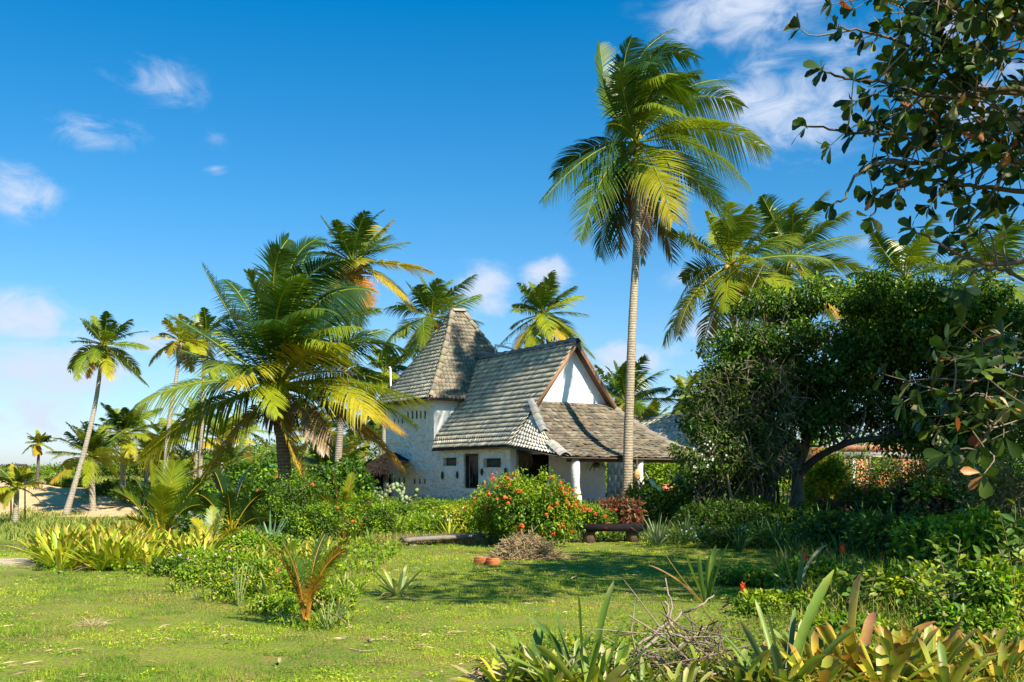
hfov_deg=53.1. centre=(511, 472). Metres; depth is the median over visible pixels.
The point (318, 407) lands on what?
coconut palm
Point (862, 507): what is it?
lily clump
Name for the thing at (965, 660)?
bromeliad
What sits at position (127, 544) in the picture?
bromeliad
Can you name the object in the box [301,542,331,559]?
bromeliad
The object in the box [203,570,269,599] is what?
weed patch
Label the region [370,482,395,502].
prickly pear
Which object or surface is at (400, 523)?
bromeliad
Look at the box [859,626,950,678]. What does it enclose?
bromeliad
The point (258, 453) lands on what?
dune bush
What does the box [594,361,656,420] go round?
coconut palm
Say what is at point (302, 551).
bromeliad
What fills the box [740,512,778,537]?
lily clump
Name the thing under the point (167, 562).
shrub
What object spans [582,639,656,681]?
bromeliad
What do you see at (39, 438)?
coconut palm
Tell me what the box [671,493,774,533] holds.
shrub
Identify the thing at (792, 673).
bromeliad
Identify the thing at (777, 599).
weed patch
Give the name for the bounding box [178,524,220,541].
bromeliad
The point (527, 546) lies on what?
garden waste heap
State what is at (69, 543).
bromeliad
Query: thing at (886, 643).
bromeliad
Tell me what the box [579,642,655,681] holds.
bromeliad
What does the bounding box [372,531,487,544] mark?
dry grass
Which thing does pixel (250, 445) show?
distant woodland
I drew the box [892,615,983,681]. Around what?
bromeliad
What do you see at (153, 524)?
shrub
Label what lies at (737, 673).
bromeliad
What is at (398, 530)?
bromeliad
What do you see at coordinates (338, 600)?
spiky plant
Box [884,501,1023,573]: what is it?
shrub
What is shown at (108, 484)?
dune bush
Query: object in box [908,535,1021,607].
broadleaf shrub
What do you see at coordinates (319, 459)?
coconut palm
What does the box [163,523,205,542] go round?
bromeliad
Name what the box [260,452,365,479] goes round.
dune bush
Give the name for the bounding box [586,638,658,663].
weed patch
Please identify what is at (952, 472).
shrub
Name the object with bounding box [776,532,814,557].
lily clump
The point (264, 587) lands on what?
strap plant
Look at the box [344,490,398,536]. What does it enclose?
shrub
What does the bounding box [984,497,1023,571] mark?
broadleaf shrub
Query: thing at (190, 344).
coconut palm
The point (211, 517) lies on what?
young palm
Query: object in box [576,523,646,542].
dark bench
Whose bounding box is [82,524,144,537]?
bromeliad
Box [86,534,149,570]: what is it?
bromeliad
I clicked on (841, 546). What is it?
torch flower
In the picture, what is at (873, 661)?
bromeliad
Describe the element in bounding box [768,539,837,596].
strap plant
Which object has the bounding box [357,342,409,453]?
coconut palm
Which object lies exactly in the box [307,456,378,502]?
bush
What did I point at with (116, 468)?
dune bush
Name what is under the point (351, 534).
bromeliad
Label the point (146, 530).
bromeliad
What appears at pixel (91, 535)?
bromeliad
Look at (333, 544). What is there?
bromeliad
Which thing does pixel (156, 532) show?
bromeliad
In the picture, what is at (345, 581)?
spiky plant
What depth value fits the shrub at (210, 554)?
16.89 m
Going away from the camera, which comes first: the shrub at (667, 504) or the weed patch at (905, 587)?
the weed patch at (905, 587)
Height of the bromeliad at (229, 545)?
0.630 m
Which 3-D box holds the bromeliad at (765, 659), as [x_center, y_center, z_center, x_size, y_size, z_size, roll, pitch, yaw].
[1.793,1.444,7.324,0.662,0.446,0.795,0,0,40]
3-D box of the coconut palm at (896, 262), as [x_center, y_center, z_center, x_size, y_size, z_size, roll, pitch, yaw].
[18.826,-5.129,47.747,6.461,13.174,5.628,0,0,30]
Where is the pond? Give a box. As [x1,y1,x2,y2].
[0,543,25,549]
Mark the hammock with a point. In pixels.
(653, 483)
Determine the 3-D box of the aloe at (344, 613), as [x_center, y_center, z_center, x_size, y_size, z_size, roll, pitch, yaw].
[-1.843,1.510,10.870,0.412,0.342,0.431,0,0,37]
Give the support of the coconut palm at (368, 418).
on the ground at (54, 497)
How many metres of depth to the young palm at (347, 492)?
23.87 m
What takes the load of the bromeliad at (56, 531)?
on the ground at (54, 497)
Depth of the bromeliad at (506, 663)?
7.57 m
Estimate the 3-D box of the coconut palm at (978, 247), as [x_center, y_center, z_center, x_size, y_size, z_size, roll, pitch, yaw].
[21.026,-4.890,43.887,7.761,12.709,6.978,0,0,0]
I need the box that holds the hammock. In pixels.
[645,470,681,492]
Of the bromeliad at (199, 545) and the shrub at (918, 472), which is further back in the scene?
the shrub at (918, 472)
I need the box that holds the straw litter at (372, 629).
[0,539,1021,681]
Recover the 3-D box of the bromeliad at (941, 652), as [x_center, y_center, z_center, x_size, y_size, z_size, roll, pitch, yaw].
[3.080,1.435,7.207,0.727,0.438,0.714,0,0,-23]
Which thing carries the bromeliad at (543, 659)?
on the ground at (54, 497)
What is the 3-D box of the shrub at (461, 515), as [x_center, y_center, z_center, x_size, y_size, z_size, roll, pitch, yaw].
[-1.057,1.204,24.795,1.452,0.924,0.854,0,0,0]
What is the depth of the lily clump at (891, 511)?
22.89 m
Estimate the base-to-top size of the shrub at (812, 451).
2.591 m
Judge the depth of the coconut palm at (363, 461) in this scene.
55.73 m
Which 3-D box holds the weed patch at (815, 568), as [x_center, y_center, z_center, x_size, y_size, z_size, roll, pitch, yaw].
[4.040,1.368,13.438,1.440,0.601,1.016,0,0,14]
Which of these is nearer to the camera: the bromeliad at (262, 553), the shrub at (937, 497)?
the bromeliad at (262, 553)
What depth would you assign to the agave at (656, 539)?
22.23 m
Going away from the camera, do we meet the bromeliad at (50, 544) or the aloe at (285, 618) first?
the aloe at (285, 618)
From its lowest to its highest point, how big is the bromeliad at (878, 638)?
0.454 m
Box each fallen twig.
[321,612,352,632]
[905,577,983,595]
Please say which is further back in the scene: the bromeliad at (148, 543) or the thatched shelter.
the thatched shelter
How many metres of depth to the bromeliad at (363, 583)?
13.99 m
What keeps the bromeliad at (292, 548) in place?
on the ground at (54, 497)
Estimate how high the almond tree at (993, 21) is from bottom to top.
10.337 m
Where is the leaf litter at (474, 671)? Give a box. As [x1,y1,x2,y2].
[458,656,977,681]
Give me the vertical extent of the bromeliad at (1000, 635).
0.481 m
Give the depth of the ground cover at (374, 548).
17.35 m
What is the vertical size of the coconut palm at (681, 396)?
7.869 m
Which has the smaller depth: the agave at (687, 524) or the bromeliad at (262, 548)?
the bromeliad at (262, 548)
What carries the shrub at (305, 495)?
on the ground at (54, 497)
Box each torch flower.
[803,552,808,588]
[840,544,844,582]
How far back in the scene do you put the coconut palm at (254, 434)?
80.00 m
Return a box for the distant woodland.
[190,424,1023,489]
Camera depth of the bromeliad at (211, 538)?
17.59 m
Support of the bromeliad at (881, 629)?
on the ground at (54, 497)
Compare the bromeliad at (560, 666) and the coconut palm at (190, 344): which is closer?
the bromeliad at (560, 666)
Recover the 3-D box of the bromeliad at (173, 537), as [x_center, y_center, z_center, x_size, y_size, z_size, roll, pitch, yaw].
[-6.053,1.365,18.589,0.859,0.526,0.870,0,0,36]
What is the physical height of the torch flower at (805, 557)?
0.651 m
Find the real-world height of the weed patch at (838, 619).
0.380 m
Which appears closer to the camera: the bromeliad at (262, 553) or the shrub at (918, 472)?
the bromeliad at (262, 553)
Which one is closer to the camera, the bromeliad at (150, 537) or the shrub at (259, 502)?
the bromeliad at (150, 537)
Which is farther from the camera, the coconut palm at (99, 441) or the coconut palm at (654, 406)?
the coconut palm at (654, 406)
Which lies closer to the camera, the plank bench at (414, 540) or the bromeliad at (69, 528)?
the bromeliad at (69, 528)
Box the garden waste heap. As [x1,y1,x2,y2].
[468,525,583,560]
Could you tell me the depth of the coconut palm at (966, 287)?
53.43 m
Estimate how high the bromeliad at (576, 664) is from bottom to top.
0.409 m
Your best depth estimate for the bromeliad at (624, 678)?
7.35 m
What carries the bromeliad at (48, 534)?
on the ground at (54, 497)
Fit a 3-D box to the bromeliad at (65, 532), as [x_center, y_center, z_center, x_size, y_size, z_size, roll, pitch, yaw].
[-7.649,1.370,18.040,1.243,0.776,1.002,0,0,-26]
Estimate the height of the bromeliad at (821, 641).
0.558 m
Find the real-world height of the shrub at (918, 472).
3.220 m
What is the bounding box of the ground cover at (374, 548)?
[31,495,1022,630]
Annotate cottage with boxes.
[374,308,703,506]
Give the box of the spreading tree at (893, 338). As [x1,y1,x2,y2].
[674,263,1023,516]
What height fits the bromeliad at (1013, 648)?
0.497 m
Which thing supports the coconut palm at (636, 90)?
on the ground at (54, 497)
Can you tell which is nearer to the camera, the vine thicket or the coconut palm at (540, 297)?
the vine thicket
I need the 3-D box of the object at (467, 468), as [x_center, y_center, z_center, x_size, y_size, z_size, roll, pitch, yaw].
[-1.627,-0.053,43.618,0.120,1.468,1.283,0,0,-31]
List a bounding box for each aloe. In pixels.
[276,611,298,623]
[325,600,364,623]
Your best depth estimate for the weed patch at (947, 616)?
9.10 m
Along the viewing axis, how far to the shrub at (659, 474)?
45.48 m
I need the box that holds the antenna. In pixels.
[495,343,512,353]
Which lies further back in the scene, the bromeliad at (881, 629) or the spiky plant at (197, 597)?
the spiky plant at (197, 597)
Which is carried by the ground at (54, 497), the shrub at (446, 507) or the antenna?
the shrub at (446, 507)
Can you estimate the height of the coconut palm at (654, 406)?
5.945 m
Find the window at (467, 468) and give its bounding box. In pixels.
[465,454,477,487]
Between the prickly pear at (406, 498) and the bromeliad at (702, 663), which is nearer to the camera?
the bromeliad at (702, 663)
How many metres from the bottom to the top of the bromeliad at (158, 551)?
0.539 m
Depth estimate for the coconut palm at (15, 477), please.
51.88 m
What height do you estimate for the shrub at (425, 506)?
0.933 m
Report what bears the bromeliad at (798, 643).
on the ground at (54, 497)
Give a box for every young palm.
[115,457,208,539]
[189,505,241,540]
[193,467,277,532]
[227,473,256,530]
[258,533,354,627]
[315,469,372,538]
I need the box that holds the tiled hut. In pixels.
[607,413,698,496]
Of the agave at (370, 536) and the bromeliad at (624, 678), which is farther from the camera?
the agave at (370, 536)
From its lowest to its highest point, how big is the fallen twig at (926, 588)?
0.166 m
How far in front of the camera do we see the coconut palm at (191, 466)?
60.00 m
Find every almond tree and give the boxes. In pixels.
[782,0,1023,498]
[1020,78,1023,158]
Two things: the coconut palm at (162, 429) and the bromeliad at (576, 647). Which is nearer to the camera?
the bromeliad at (576, 647)
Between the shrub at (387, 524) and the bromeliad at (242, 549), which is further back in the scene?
the shrub at (387, 524)
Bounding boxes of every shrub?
[144,498,238,532]
[145,554,193,576]
[170,547,242,559]
[171,511,211,539]
[171,547,266,572]
[221,529,301,557]
[228,558,288,596]
[246,485,297,533]
[255,466,333,534]
[266,567,316,596]
[278,499,363,545]
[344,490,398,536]
[356,505,399,538]
[376,496,425,517]
[385,510,446,534]
[404,495,453,517]
[426,500,467,518]
[439,503,486,533]
[441,497,479,513]
[622,473,651,521]
[633,463,690,497]
[633,478,707,529]
[669,521,806,548]
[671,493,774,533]
[701,469,791,502]
[721,493,822,528]
[779,507,891,552]
[803,447,849,509]
[804,441,853,502]
[808,497,875,521]
[834,482,887,507]
[837,554,896,610]
[838,504,978,565]
[840,444,933,498]
[849,486,906,516]
[883,475,989,521]
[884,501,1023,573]
[897,444,998,482]
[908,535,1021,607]
[921,443,1023,517]
[941,554,1023,622]
[951,446,1023,534]
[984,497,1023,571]
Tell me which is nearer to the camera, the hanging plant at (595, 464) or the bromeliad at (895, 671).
the bromeliad at (895, 671)
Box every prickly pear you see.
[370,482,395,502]
[394,482,418,504]
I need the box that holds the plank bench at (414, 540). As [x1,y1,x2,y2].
[399,533,484,545]
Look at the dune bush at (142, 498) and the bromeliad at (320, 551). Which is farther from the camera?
the dune bush at (142, 498)
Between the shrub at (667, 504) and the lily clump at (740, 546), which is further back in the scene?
the shrub at (667, 504)
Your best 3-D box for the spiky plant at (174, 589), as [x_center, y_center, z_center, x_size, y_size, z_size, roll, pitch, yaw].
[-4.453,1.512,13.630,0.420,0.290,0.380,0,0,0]
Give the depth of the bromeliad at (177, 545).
17.39 m
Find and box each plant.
[163,578,189,591]
[189,592,206,599]
[196,568,227,588]
[222,591,245,602]
[231,561,255,605]
[237,594,257,613]
[248,571,289,595]
[312,590,346,631]
[316,613,348,629]
[321,592,355,613]
[324,572,357,588]
[488,628,562,679]
[583,462,612,474]
[649,544,727,602]
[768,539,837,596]
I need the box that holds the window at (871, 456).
[869,456,885,468]
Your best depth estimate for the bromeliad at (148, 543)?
17.77 m
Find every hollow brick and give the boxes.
[474,557,487,563]
[486,558,499,564]
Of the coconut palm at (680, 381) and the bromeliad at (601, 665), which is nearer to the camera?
the bromeliad at (601, 665)
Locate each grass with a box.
[0,472,229,549]
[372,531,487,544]
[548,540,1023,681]
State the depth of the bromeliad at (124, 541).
16.98 m
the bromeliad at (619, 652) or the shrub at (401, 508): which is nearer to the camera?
the bromeliad at (619, 652)
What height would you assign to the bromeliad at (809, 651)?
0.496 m
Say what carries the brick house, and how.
on the ground at (54, 497)
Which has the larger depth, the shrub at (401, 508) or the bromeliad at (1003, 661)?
the shrub at (401, 508)
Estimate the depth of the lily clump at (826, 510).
23.94 m
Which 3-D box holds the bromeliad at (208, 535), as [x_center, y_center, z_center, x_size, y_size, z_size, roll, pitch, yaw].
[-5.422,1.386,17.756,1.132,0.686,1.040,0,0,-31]
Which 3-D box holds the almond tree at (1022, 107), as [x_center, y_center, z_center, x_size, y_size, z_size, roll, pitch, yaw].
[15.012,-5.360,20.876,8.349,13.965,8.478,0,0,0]
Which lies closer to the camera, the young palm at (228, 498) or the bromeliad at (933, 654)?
the bromeliad at (933, 654)
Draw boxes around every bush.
[0,462,35,471]
[17,468,56,476]
[18,462,99,475]
[44,473,86,487]
[54,459,132,476]
[82,475,146,494]
[94,457,160,476]
[100,449,237,473]
[103,483,151,503]
[132,493,151,512]
[136,444,237,475]
[155,476,222,523]
[190,451,276,477]
[216,453,299,528]
[224,445,316,475]
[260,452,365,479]
[291,468,337,498]
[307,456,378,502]
[463,487,510,543]
[471,466,586,546]
[572,501,618,536]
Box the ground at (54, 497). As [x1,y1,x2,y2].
[0,473,1023,681]
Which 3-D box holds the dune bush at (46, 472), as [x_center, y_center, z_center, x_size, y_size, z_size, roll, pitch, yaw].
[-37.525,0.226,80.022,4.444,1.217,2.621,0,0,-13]
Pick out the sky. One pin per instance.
(144, 144)
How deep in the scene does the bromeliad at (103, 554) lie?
16.50 m
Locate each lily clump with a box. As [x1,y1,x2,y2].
[722,523,755,551]
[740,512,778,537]
[754,515,788,549]
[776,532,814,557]
[795,502,836,527]
[819,528,855,560]
[844,497,876,514]
[873,502,907,521]
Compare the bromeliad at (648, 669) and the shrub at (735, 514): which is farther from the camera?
the shrub at (735, 514)
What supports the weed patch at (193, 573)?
on the ground at (54, 497)
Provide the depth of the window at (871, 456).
42.10 m
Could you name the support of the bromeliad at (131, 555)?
on the ground at (54, 497)
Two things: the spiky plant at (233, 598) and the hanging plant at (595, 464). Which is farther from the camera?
the hanging plant at (595, 464)
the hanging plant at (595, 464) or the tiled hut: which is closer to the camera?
the hanging plant at (595, 464)
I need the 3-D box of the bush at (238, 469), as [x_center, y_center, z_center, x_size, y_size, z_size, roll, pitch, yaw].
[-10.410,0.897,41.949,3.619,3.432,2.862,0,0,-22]
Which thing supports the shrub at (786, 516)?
on the ground at (54, 497)
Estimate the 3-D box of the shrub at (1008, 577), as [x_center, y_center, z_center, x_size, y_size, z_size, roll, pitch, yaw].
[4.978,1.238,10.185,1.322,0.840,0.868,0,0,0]
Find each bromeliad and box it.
[6,526,60,549]
[15,531,92,568]
[18,534,57,562]
[19,523,82,564]
[20,524,82,544]
[23,534,83,558]
[23,536,85,566]
[27,525,78,551]
[38,531,81,555]
[40,523,89,537]
[49,536,92,567]
[57,529,107,563]
[60,525,124,535]
[60,530,131,570]
[62,540,127,569]
[63,523,91,534]
[68,528,117,546]
[70,529,122,560]
[73,536,129,569]
[74,518,108,532]
[77,529,127,565]
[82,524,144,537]
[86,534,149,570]
[89,522,142,537]
[103,534,150,569]
[104,529,156,546]
[104,533,161,568]
[108,534,150,559]
[114,535,168,562]
[122,539,173,568]
[129,530,167,554]
[134,526,179,547]
[134,528,162,538]
[140,545,170,560]
[152,529,177,557]
[153,528,189,542]
[156,534,196,556]
[157,527,185,552]
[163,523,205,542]
[163,535,199,556]
[167,537,197,555]
[169,532,229,551]
[172,539,210,551]
[174,540,211,561]
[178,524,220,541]
[180,536,230,558]
[183,535,234,550]
[190,532,241,549]
[221,560,255,580]
[223,543,249,551]
[241,547,279,565]
[248,547,284,561]
[250,544,276,558]
[251,542,275,555]
[269,538,313,559]
[281,545,307,558]
[298,542,314,560]
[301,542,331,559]
[304,530,331,546]
[321,541,356,561]
[323,538,334,550]
[338,516,365,539]
[348,580,369,590]
[365,565,435,597]
[376,505,420,532]
[391,510,416,534]
[396,514,415,532]
[428,516,469,534]
[450,644,556,681]
[481,640,546,681]
[493,581,649,681]
[502,651,546,681]
[511,642,587,681]
[512,659,589,681]
[519,647,566,681]
[528,629,614,672]
[549,647,647,681]
[562,643,661,681]
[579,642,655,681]
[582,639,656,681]
[619,656,675,681]
[634,643,686,680]
[650,635,737,681]
[652,656,714,681]
[653,653,746,680]
[654,660,695,681]
[695,641,791,681]
[708,640,795,681]
[720,569,859,681]
[728,648,832,681]
[753,628,843,668]
[756,619,843,666]
[759,642,873,681]
[781,624,860,670]
[781,630,854,681]
[787,574,934,681]
[809,619,865,657]
[810,634,942,681]
[817,634,842,646]
[839,624,970,681]
[855,628,938,648]
[855,629,892,665]
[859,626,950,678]
[868,623,961,654]
[868,627,970,675]
[871,626,1005,679]
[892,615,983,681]
[899,637,998,681]
[906,620,973,659]
[906,640,993,681]
[936,626,1022,675]
[955,627,1023,677]
[967,642,1023,681]
[982,635,1023,678]
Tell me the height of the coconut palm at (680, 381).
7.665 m
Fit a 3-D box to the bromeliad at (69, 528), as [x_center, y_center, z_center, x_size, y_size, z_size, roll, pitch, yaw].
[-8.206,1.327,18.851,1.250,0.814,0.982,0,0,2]
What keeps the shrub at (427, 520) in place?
on the ground at (54, 497)
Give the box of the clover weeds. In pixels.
[530,579,1023,681]
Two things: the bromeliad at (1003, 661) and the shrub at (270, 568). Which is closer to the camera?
the bromeliad at (1003, 661)
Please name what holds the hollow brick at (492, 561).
on the ground at (54, 497)
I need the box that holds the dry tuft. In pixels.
[67,615,111,626]
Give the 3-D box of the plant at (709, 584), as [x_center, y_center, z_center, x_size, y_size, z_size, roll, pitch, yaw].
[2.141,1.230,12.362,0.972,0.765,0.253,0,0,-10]
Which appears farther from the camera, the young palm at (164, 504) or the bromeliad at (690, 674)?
the young palm at (164, 504)
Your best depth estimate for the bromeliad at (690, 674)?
7.14 m
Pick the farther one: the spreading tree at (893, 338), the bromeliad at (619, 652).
the spreading tree at (893, 338)
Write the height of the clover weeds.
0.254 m
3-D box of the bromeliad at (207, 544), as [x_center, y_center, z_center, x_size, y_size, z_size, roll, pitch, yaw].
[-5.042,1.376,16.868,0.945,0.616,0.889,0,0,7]
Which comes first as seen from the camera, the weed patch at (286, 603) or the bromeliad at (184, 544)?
the weed patch at (286, 603)
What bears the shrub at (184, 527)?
on the ground at (54, 497)
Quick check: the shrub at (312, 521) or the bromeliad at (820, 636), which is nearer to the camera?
the bromeliad at (820, 636)
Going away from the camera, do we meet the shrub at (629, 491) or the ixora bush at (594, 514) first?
the ixora bush at (594, 514)
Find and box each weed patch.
[170,560,236,586]
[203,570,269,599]
[243,586,306,615]
[269,556,332,583]
[291,581,360,611]
[542,634,632,650]
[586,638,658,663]
[626,627,726,647]
[712,564,779,587]
[729,587,830,618]
[764,554,871,593]
[786,610,901,645]
[817,557,952,617]
[909,598,1023,648]
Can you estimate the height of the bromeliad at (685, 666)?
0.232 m
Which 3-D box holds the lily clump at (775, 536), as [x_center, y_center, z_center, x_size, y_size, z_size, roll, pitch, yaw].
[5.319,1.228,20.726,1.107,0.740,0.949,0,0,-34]
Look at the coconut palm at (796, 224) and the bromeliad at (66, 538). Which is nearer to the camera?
the bromeliad at (66, 538)
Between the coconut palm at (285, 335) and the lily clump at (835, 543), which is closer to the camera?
the lily clump at (835, 543)
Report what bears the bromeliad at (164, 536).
on the ground at (54, 497)
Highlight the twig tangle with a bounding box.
[583,578,752,680]
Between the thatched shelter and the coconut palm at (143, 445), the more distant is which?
the coconut palm at (143, 445)
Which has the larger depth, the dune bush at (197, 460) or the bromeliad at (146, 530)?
the dune bush at (197, 460)
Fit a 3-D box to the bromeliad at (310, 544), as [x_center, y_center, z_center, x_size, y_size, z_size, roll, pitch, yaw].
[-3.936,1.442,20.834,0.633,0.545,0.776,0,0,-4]
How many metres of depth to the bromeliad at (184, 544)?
17.80 m
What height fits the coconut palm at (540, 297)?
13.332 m
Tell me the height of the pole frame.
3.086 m
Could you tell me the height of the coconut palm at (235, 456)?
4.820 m
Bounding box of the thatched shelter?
[359,452,409,499]
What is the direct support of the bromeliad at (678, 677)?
on the ground at (54, 497)
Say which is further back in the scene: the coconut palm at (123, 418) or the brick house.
the coconut palm at (123, 418)
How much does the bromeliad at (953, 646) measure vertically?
0.572 m
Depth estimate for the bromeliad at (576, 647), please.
8.08 m
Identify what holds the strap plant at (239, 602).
on the ground at (54, 497)
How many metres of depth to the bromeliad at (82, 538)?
17.61 m
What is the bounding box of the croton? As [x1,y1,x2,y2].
[595,491,648,534]
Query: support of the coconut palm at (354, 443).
on the ground at (54, 497)
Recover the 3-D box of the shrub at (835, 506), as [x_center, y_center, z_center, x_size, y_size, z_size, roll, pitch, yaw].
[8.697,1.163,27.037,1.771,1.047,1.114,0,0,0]
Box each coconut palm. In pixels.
[0,464,47,523]
[22,429,56,489]
[46,419,137,511]
[62,311,150,514]
[93,402,164,503]
[118,428,184,484]
[133,230,428,495]
[137,418,190,463]
[148,313,219,475]
[150,458,198,484]
[157,396,231,477]
[175,307,239,476]
[185,413,258,471]
[195,437,259,477]
[231,405,273,458]
[275,399,332,455]
[290,408,361,465]
[296,434,369,474]
[307,210,434,468]
[323,428,375,467]
[341,454,372,468]
[344,418,381,460]
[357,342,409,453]
[358,406,381,454]
[380,273,483,372]
[497,270,595,358]
[538,28,774,498]
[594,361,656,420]
[605,354,690,418]
[636,400,671,421]
[661,371,699,414]
[662,198,833,358]
[673,371,725,460]
[736,189,869,481]
[816,281,870,439]
[848,213,982,398]
[906,213,1023,346]
[926,279,994,451]
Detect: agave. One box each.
[245,512,308,540]
[355,528,385,542]
[635,512,676,545]
[662,514,703,543]
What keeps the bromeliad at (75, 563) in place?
on the ground at (54, 497)
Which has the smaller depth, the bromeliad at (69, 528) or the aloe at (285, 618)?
the aloe at (285, 618)
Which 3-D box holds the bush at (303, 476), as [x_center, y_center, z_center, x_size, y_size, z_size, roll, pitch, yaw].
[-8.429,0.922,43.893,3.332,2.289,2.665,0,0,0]
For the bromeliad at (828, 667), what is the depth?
7.20 m
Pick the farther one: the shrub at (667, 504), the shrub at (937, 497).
the shrub at (667, 504)
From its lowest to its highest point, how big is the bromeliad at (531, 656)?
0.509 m
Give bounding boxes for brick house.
[794,445,951,494]
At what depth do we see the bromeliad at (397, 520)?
24.66 m
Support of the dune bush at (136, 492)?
on the ground at (54, 497)
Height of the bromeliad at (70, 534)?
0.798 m
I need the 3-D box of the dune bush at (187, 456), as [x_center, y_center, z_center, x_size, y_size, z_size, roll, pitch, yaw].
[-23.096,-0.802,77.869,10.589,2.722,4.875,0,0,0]
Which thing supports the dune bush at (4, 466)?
on the ground at (54, 497)
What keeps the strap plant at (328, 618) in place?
on the ground at (54, 497)
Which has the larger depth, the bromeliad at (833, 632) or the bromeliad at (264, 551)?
the bromeliad at (264, 551)
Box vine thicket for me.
[666,319,821,519]
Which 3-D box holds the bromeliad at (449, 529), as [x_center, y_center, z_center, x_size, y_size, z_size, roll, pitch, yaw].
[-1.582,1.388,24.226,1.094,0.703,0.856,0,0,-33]
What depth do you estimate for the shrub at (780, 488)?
37.62 m
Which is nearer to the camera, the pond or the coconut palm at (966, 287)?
the pond
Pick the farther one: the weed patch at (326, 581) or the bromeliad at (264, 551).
the bromeliad at (264, 551)
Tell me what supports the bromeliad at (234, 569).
on the ground at (54, 497)
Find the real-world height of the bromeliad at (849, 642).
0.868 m
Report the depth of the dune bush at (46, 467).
83.36 m
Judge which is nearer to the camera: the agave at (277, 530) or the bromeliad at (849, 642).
the bromeliad at (849, 642)
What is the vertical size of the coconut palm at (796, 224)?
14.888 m
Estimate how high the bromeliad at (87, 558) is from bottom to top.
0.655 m
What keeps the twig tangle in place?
on the ground at (54, 497)
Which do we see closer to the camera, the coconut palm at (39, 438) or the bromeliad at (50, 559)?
the bromeliad at (50, 559)
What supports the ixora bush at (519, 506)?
on the ground at (54, 497)
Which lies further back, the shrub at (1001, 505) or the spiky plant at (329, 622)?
the shrub at (1001, 505)
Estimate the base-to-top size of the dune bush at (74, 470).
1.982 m
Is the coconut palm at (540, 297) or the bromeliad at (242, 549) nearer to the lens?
the bromeliad at (242, 549)
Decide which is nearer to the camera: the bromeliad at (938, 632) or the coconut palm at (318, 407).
the bromeliad at (938, 632)
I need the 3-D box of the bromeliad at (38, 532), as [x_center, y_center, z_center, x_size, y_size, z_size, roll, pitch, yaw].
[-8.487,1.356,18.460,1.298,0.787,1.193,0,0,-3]
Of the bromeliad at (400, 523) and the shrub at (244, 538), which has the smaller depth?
the shrub at (244, 538)
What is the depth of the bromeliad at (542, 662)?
7.43 m
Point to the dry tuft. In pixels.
(97, 623)
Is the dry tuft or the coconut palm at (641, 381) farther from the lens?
the coconut palm at (641, 381)
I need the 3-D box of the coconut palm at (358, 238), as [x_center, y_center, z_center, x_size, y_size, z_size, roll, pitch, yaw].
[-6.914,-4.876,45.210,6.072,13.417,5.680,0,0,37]
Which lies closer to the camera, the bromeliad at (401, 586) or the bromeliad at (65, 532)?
the bromeliad at (401, 586)
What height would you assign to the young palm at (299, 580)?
0.996 m
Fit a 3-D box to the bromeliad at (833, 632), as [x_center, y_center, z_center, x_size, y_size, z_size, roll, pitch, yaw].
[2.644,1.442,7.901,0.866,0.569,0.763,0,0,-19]
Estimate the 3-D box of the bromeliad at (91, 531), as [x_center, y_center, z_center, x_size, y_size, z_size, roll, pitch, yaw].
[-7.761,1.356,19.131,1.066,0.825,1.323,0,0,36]
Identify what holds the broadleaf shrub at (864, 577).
on the ground at (54, 497)
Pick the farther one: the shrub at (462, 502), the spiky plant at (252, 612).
the shrub at (462, 502)
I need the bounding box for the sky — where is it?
[0,0,1023,472]
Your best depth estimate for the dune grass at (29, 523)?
52.61 m
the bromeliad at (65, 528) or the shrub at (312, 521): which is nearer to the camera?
the bromeliad at (65, 528)
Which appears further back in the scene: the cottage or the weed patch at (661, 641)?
the cottage
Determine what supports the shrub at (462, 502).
on the ground at (54, 497)
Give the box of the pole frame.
[8,464,26,517]
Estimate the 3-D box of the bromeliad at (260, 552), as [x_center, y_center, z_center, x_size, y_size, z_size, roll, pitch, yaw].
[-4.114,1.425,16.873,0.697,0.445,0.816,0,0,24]
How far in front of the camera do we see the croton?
25.82 m
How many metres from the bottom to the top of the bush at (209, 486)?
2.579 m
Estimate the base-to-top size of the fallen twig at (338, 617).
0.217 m
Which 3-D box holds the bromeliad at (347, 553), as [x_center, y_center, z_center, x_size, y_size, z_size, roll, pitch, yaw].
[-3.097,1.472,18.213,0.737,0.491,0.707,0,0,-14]
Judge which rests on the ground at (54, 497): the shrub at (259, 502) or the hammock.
the shrub at (259, 502)
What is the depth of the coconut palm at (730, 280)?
44.57 m
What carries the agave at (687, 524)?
on the ground at (54, 497)
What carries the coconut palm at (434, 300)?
on the ground at (54, 497)
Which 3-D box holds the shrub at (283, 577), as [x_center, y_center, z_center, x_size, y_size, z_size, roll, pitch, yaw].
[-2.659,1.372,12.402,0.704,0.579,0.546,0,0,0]
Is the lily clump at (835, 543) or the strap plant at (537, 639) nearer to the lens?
the strap plant at (537, 639)
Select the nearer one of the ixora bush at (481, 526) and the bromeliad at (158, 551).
the bromeliad at (158, 551)
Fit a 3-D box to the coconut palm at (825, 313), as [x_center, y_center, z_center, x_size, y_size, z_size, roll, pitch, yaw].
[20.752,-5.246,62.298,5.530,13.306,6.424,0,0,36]

